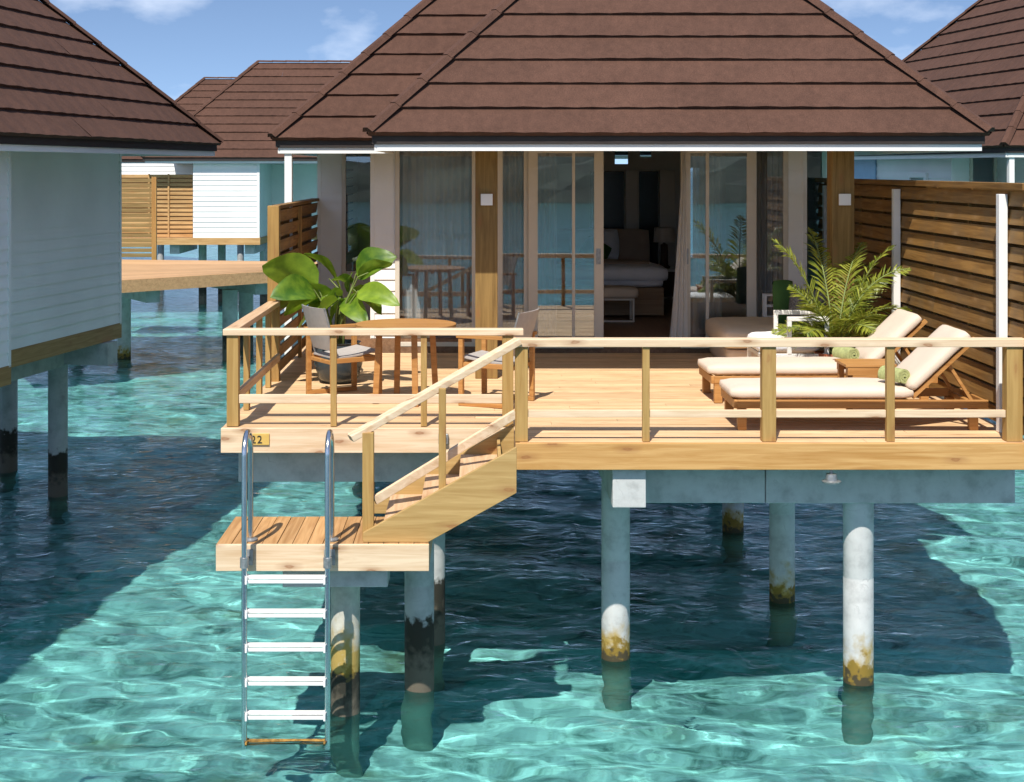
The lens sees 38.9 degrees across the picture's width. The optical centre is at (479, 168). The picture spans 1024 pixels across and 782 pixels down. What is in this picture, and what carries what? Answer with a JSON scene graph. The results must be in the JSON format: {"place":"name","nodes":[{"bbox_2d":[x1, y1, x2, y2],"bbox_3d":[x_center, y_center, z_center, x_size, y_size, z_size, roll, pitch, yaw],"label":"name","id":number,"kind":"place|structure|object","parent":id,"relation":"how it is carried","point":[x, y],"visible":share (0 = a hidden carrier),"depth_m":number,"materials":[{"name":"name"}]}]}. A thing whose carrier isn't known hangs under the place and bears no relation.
{"place":"outdoors","nodes":[
{"label":"outdoors","id":0,"kind":"place"},
{"bbox_2d":[0,171,1023,781],"bbox_3d":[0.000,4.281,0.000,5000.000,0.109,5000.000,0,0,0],"label":"water","id":1,"kind":"structure","parent":0,"point":[120,627],"depth_m":13.37,"materials":[{"name":"teal liquid"}]},
{"bbox_2d":[0,0,223,497],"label":"water villa","id":2,"kind":"object","parent":1,"relation":"in","point":[81,114],"visible":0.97,"depth_m":17.67,"materials":[{"name":"white paint"}]},
{"bbox_2d":[122,77,243,260],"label":"water villa","id":3,"kind":"object","parent":1,"relation":"in","point":[197,95],"visible":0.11,"depth_m":54.77,"materials":[{"name":"brown tile"}]},
{"bbox_2d":[117,260,316,360],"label":"jetty","id":4,"kind":"object","parent":1,"relation":"in","point":[145,281],"visible":0.41,"depth_m":32.46,"materials":[{"name":"brown wood"}]},
{"bbox_2d":[122,177,156,259],"bbox_3d":[-9.250,1.290,37.215,1.900,2.180,0.090,0,0,0],"label":"slatted screen","id":5,"kind":"object","parent":4,"relation":"on","point":[153,220],"visible":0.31,"depth_m":37.20,"materials":[{"name":"brown wood"}]},
{"bbox_2d":[122,60,351,303],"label":"water villa","id":6,"kind":"object","parent":1,"relation":"in","point":[238,183],"visible":0.24,"depth_m":45.02,"materials":[{"name":"brown tile"}]},
{"bbox_2d":[122,174,192,236],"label":"slatted screen","id":7,"kind":"object","parent":6,"relation":"on","point":[174,205],"visible":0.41,"depth_m":44.60,"materials":[{"name":"brown wood"}]},
{"bbox_2d":[216,516,433,716],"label":"swim platform","id":8,"kind":"structure","parent":1,"relation":"in","point":[287,545],"depth_m":11.31,"materials":[{"name":"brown wood"}]},
{"bbox_2d":[240,429,338,744],"bbox_3d":[-1.455,3.210,11.023,0.734,2.461,0.402,0,0,0],"label":"swim ladder","id":9,"kind":"object","parent":8,"relation":"attached to","point":[246,559],"visible":0.91,"depth_m":10.86,"materials":[{"name":"metal"}]},
{"bbox_2d":[854,0,1023,398],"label":"water villa","id":10,"kind":"object","parent":1,"relation":"in","point":[971,57],"visible":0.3,"depth_m":25.69,"materials":[{"name":"brown tile"}]},
{"bbox_2d":[854,159,876,178],"bbox_3d":[7.324,0.394,28.475,0.035,1.372,2.200,0,0,-8],"label":"window","id":11,"kind":"structure","parent":10,"relation":"in","point":[863,169],"depth_m":27.82,"materials":[{"name":"glass"}]},
{"bbox_2d":[907,172,928,180],"bbox_3d":[7.729,0.395,25.578,0.070,0.670,0.750,0,0,-8],"label":"window","id":12,"kind":"structure","parent":10,"relation":"in","point":[924,175],"depth_m":25.49,"materials":[{"name":"glass"}]},
{"bbox_2d":[969,153,996,181],"bbox_3d":[8.457,0.894,24.389,0.485,2.412,0.070,0,0,-8],"label":"door","id":13,"kind":"structure","parent":10,"relation":"in","point":[994,160],"depth_m":24.38,"materials":[{"name":"beige paint"}]},
{"bbox_2d":[49,0,977,170],"label":"sky","id":14,"kind":"structure","parent":0,"point":[174,44],"materials":[{"name":"blue"}]},
{"bbox_2d":[522,228,523,259],"bbox_3d":[0.600,1.150,22.119,0.750,0.481,0.264,0,0,0],"label":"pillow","id":15,"kind":"object","parent":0,"point":[522,243],"visible":0.02,"depth_m":22.02,"materials":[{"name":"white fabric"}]},
{"bbox_2d":[268,0,994,378],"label":"water villa","id":16,"kind":"object","parent":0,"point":[588,92],"visible":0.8,"depth_m":15.27,"materials":[{"name":"brown tile"}]},
{"bbox_2d":[346,153,352,229],"bbox_3d":[-2.133,0.394,23.100,0.035,1.372,2.200,0,0,0],"label":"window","id":17,"kind":"structure","parent":16,"relation":"in","point":[347,153],"depth_m":23.50,"materials":[{"name":"glass"}]},
{"bbox_2d":[342,153,369,323],"bbox_3d":[-1.557,0.894,18.900,0.485,2.412,0.070,0,0,0],"label":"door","id":18,"kind":"structure","parent":16,"relation":"in","point":[348,321],"depth_m":18.86,"materials":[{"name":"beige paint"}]},
{"bbox_2d":[395,151,474,345],"bbox_3d":[-0.537,0.921,17.600,0.985,2.458,0.070,0,0,0],"label":"window","id":19,"kind":"structure","parent":16,"relation":"in","point":[397,153],"depth_m":17.57,"materials":[{"name":"beige paint"}]},
{"bbox_2d":[400,151,471,327],"bbox_3d":[-0.550,0.873,17.800,0.900,2.314,0.091,0,0,0],"label":"curtain","id":20,"kind":"object","parent":16,"relation":"hanging from","point":[435,234],"visible":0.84,"depth_m":17.80,"materials":[{"name":"fabric"}]},
{"bbox_2d":[481,194,492,204],"bbox_3d":[0.070,0.320,15.174,0.124,0.120,0.048,0,0,0],"label":"wall light","id":21,"kind":"object","parent":16,"relation":"attached to","point":[486,199],"visible":1,"depth_m":15.15,"materials":[{"name":"white paint"}]},
{"bbox_2d":[503,151,521,327],"bbox_3d":[0.370,0.873,17.800,0.300,2.314,0.090,0,0,0],"label":"curtain","id":22,"kind":"object","parent":16,"relation":"hanging from","point":[512,234],"visible":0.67,"depth_m":17.80,"materials":[{"name":"fabric"}]},
{"bbox_2d":[498,151,527,327],"bbox_3d":[0.403,0.871,17.600,0.395,2.358,0.070,0,0,0],"label":"window","id":23,"kind":"structure","parent":16,"relation":"in","point":[500,153],"depth_m":17.57,"materials":[{"name":"beige paint"}]},
{"bbox_2d":[538,153,556,334],"bbox_3d":[0.785,0.873,17.820,0.330,2.314,0.090,0,0,0],"label":"curtain","id":24,"kind":"object","parent":16,"relation":"hanging from","point":[547,240],"visible":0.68,"depth_m":17.82,"materials":[{"name":"fabric"}]},
{"bbox_2d":[528,151,603,347],"bbox_3d":[1.038,0.929,17.514,0.910,2.473,0.076,0,0,0],"label":"sliding door","id":25,"kind":"structure","parent":16,"relation":"in","point":[532,155],"depth_m":17.51,"materials":[{"name":"beige paint"}]},
{"bbox_2d":[522,228,667,314],"bbox_3d":[1.360,1.474,21.270,2.520,1.111,2.460,0,0,0],"label":"bed","id":26,"kind":"object","parent":16,"relation":"on","point":[632,265],"visible":0.47,"depth_m":20.10,"materials":[{"name":"white fabric"}]},
{"bbox_2d":[570,228,618,258],"bbox_3d":[1.750,1.150,22.119,0.750,0.481,0.264,0,0,0],"label":"pillow","id":27,"kind":"object","parent":26,"relation":"on","point":[611,238],"visible":0.56,"depth_m":22.06,"materials":[{"name":"white fabric"}]},
{"bbox_2d":[579,236,611,258],"bbox_3d":[1.740,1.244,21.903,0.490,0.456,0.209,0,0,11],"label":"cushion","id":28,"kind":"object","parent":26,"relation":"on","point":[586,250],"visible":0.48,"depth_m":21.86,"materials":[{"name":"fabric"}]},
{"bbox_2d":[557,285,637,321],"bbox_3d":[1.360,1.813,19.575,1.520,0.468,0.450,0,0,0],"label":"bench","id":29,"kind":"object","parent":16,"relation":"on","point":[611,292],"visible":0.56,"depth_m":19.37,"materials":[{"name":"beige fabric"}]},
{"bbox_2d":[661,267,691,296],"bbox_3d":[2.950,1.778,22.075,0.500,0.537,0.450,0,0,0],"label":"bedside table","id":30,"kind":"object","parent":16,"relation":"on","point":[668,285],"visible":0.21,"depth_m":21.88,"materials":[{"name":"beige paint"}]},
{"bbox_2d":[653,227,674,268],"bbox_3d":[2.800,1.199,22.050,0.330,0.618,0.330,0,0,0],"label":"table lamp","id":31,"kind":"object","parent":30,"relation":"on","point":[663,235],"visible":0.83,"depth_m":21.96,"materials":[{"name":"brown wood"}]},
{"bbox_2d":[669,151,687,336],"bbox_3d":[2.388,0.880,17.460,0.225,2.329,0.052,0,0,0],"label":"curtain","id":32,"kind":"object","parent":16,"relation":"hanging from","point":[679,323],"visible":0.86,"depth_m":17.46,"materials":[{"name":"fabric"}]},
{"bbox_2d":[693,153,721,333],"bbox_3d":[2.800,0.873,17.820,0.360,2.314,0.090,0,0,0],"label":"curtain","id":33,"kind":"object","parent":16,"relation":"hanging from","point":[699,237],"visible":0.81,"depth_m":17.82,"materials":[{"name":"fabric"}]},
{"bbox_2d":[681,151,755,347],"bbox_3d":[2.883,0.929,17.514,0.911,2.473,0.076,0,0,0],"label":"sliding door","id":34,"kind":"structure","parent":16,"relation":"in","point":[750,155],"depth_m":17.51,"materials":[{"name":"beige paint"}]},
{"bbox_2d":[757,151,781,316],"bbox_3d":[3.530,0.873,17.800,0.340,2.314,0.091,0,0,0],"label":"curtain","id":35,"kind":"object","parent":16,"relation":"hanging from","point":[769,211],"visible":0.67,"depth_m":17.80,"materials":[{"name":"fabric"}]},
{"bbox_2d":[756,151,787,316],"bbox_3d":[3.520,0.871,17.620,0.440,2.358,0.070,0,0,0],"label":"window frame","id":36,"kind":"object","parent":16,"relation":"in","point":[784,153],"depth_m":17.59,"materials":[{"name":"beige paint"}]},
{"bbox_2d":[821,151,825,288],"bbox_3d":[4.250,0.869,19.000,0.560,2.362,0.070,0,0,0],"label":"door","id":37,"kind":"structure","parent":16,"relation":"in","point":[823,153],"depth_m":18.96,"materials":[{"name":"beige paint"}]},
{"bbox_2d":[839,194,850,204],"bbox_3d":[3.815,0.320,15.174,0.124,0.120,0.048,0,0,0],"label":"wall light","id":38,"kind":"object","parent":16,"relation":"attached to","point":[844,199],"visible":1,"depth_m":15.15,"materials":[{"name":"white paint"}]},
{"bbox_2d":[788,289,826,326],"bbox_3d":[3.664,1.546,16.145,0.460,0.408,0.207,0,0,28],"label":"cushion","id":39,"kind":"object","parent":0,"point":[793,302],"visible":0.23,"depth_m":16.13,"materials":[{"name":"fabric"}]},
{"bbox_3d":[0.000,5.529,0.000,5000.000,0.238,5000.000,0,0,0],"label":"seabed","id":40,"kind":"structure","parent":0,"visible":0},
{"bbox_2d":[221,346,1023,685],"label":"timber deck","id":41,"kind":"structure","parent":40,"relation":"on","point":[729,466],"depth_m":12.31,"materials":[{"name":"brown wood"}]},
{"bbox_2d":[252,433,268,444],"bbox_3d":[-1.887,2.293,12.305,0.197,0.097,0.018,0,0,0],"label":"number plate","id":42,"kind":"object","parent":41,"relation":"attached to","point":[260,438],"visible":0.85,"depth_m":12.30,"materials":[{"name":"yellow metal"}]},
{"bbox_2d":[267,198,318,381],"bbox_3d":[-2.145,1.415,16.930,0.130,2.070,3.860,0,0,0],"label":"privacy fence","id":43,"kind":"object","parent":41,"relation":"on","point":[281,227],"visible":0.56,"depth_m":16.03,"materials":[{"name":"brown wood"}]},
{"bbox_2d":[262,247,399,383],"bbox_3d":[-1.503,1.497,14.932,1.412,1.400,1.070,0,0,0],"label":"potted plant","id":44,"kind":"object","parent":41,"relation":"on","point":[295,276],"visible":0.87,"depth_m":14.79,"materials":[{"name":"green plant"}]},
{"bbox_2d":[302,304,381,393],"bbox_3d":[-1.349,1.754,14.032,0.648,0.884,0.590,0,0,-32],"label":"dining chair","id":45,"kind":"object","parent":41,"relation":"on","point":[316,317],"visible":0.55,"depth_m":14.04,"materials":[{"name":"brown wood"}]},
{"bbox_2d":[223,301,522,426],"bbox_3d":[-0.910,1.780,13.670,2.560,0.831,2.660,0,0,0],"label":"deck railing","id":46,"kind":"object","parent":41,"relation":"on","point":[237,394],"visible":0.96,"depth_m":12.36,"materials":[{"name":"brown wood"}]},
{"bbox_2d":[355,318,455,406],"bbox_3d":[-0.700,1.829,13.697,0.950,0.739,0.944,0,0,0],"label":"round table","id":47,"kind":"object","parent":41,"relation":"on","point":[408,323],"visible":0.66,"depth_m":13.61,"materials":[{"name":"brown wood"}]},
{"bbox_2d":[347,338,521,541],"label":"deck stairs","id":48,"kind":"structure","parent":41,"relation":"attached to","point":[445,490],"depth_m":11.15,"materials":[{"name":"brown wood"}]},
{"bbox_2d":[438,433,447,444],"bbox_3d":[-0.310,2.290,12.294,0.084,0.090,0.040,0,0,0],"label":"junction box","id":49,"kind":"object","parent":41,"relation":"attached to","point":[446,438],"visible":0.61,"depth_m":12.28,"materials":[{"name":"white plastic"}]},
{"bbox_2d":[456,308,539,408],"bbox_3d":[0.191,1.754,13.606,0.648,0.884,0.590,0,0,24],"label":"dining chair","id":50,"kind":"object","parent":41,"relation":"on","point":[526,321],"visible":0.48,"depth_m":13.47,"materials":[{"name":"brown wood"}]},
{"bbox_2d":[705,317,814,356],"bbox_3d":[3.205,1.959,16.575,1.090,0.443,1.450,0,0,0],"label":"daybed","id":51,"kind":"object","parent":41,"relation":"on","point":[730,326],"visible":0.32,"depth_m":16.21,"materials":[{"name":"beige fabric"}]},
{"bbox_2d":[772,280,793,323],"bbox_3d":[3.433,1.502,16.384,0.260,0.495,0.180,0,0,-12],"label":"cushion","id":52,"kind":"object","parent":51,"relation":"on","point":[781,295],"visible":0.63,"depth_m":16.32,"materials":[{"name":"green fabric"}]},
{"bbox_2d":[762,293,772,316],"bbox_3d":[3.575,1.847,17.405,0.350,0.699,0.130,0,0,0],"label":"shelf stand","id":53,"kind":"object","parent":41,"relation":"on","point":[765,305],"visible":0.24,"depth_m":17.34,"materials":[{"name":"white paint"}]},
{"bbox_2d":[513,337,1023,441],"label":"deck railing","id":54,"kind":"object","parent":41,"relation":"on","point":[1010,413],"visible":0.98,"depth_m":11.68,"materials":[{"name":"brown wood"}]},
{"bbox_2d":[747,310,828,375],"bbox_3d":[3.176,1.848,15.057,0.732,0.698,0.730,0,0,0],"label":"rope armchair","id":55,"kind":"object","parent":41,"relation":"on","point":[789,351],"visible":0.33,"depth_m":14.81,"materials":[{"name":"white fabric"}]},
{"bbox_2d":[698,309,937,402],"bbox_3d":[3.218,1.784,13.961,2.170,0.825,0.680,0,0,-1],"label":"sun lounger","id":56,"kind":"object","parent":41,"relation":"on","point":[899,323],"visible":0.59,"depth_m":13.69,"materials":[{"name":"beige fabric"}]},
{"bbox_2d":[832,347,859,358],"bbox_3d":[3.495,1.757,13.858,0.133,0.123,0.260,0,0,-20],"label":"rolled towel","id":57,"kind":"object","parent":56,"relation":"on","point":[846,352],"visible":0.94,"depth_m":13.77,"materials":[{"name":"fabric"}]},
{"bbox_2d":[821,470,840,483],"bbox_3d":[2.830,2.470,11.680,0.156,0.109,0.156,0,0,0],"label":"spotlight","id":58,"kind":"object","parent":41,"relation":"attached to","point":[831,477],"visible":1,"depth_m":11.64,"materials":[{"name":"white metal"}]},
{"bbox_2d":[771,227,911,356],"bbox_3d":[3.701,1.405,14.827,1.383,1.584,1.279,0,0,34],"label":"potted palm","id":59,"kind":"object","parent":41,"relation":"on","point":[855,321],"visible":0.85,"depth_m":14.79,"materials":[{"name":"plant"}]},
{"bbox_2d":[719,325,988,429],"bbox_3d":[3.195,1.784,12.540,2.170,0.825,0.680,0,0,0],"label":"sun lounger","id":60,"kind":"object","parent":41,"relation":"on","point":[925,367],"visible":0.87,"depth_m":12.24,"materials":[{"name":"beige fabric"}]},
{"bbox_2d":[878,365,909,383],"bbox_3d":[3.545,1.759,12.418,0.133,0.123,0.260,0,0,-24],"label":"rolled towel","id":61,"kind":"object","parent":60,"relation":"on","point":[902,375],"visible":0.68,"depth_m":12.31,"materials":[{"name":"fabric"}]},
{"bbox_2d":[835,359,896,409],"bbox_3d":[3.510,1.976,13.209,0.460,0.442,0.418,0,0,0],"label":"side table","id":62,"kind":"object","parent":41,"relation":"on","point":[852,367],"visible":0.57,"depth_m":13.03,"materials":[{"name":"brown wood"}]},
{"bbox_2d":[815,178,1023,434],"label":"privacy fence","id":63,"kind":"object","parent":41,"relation":"on","point":[958,249],"visible":0.62,"depth_m":13.55,"materials":[{"name":"brown wood"}]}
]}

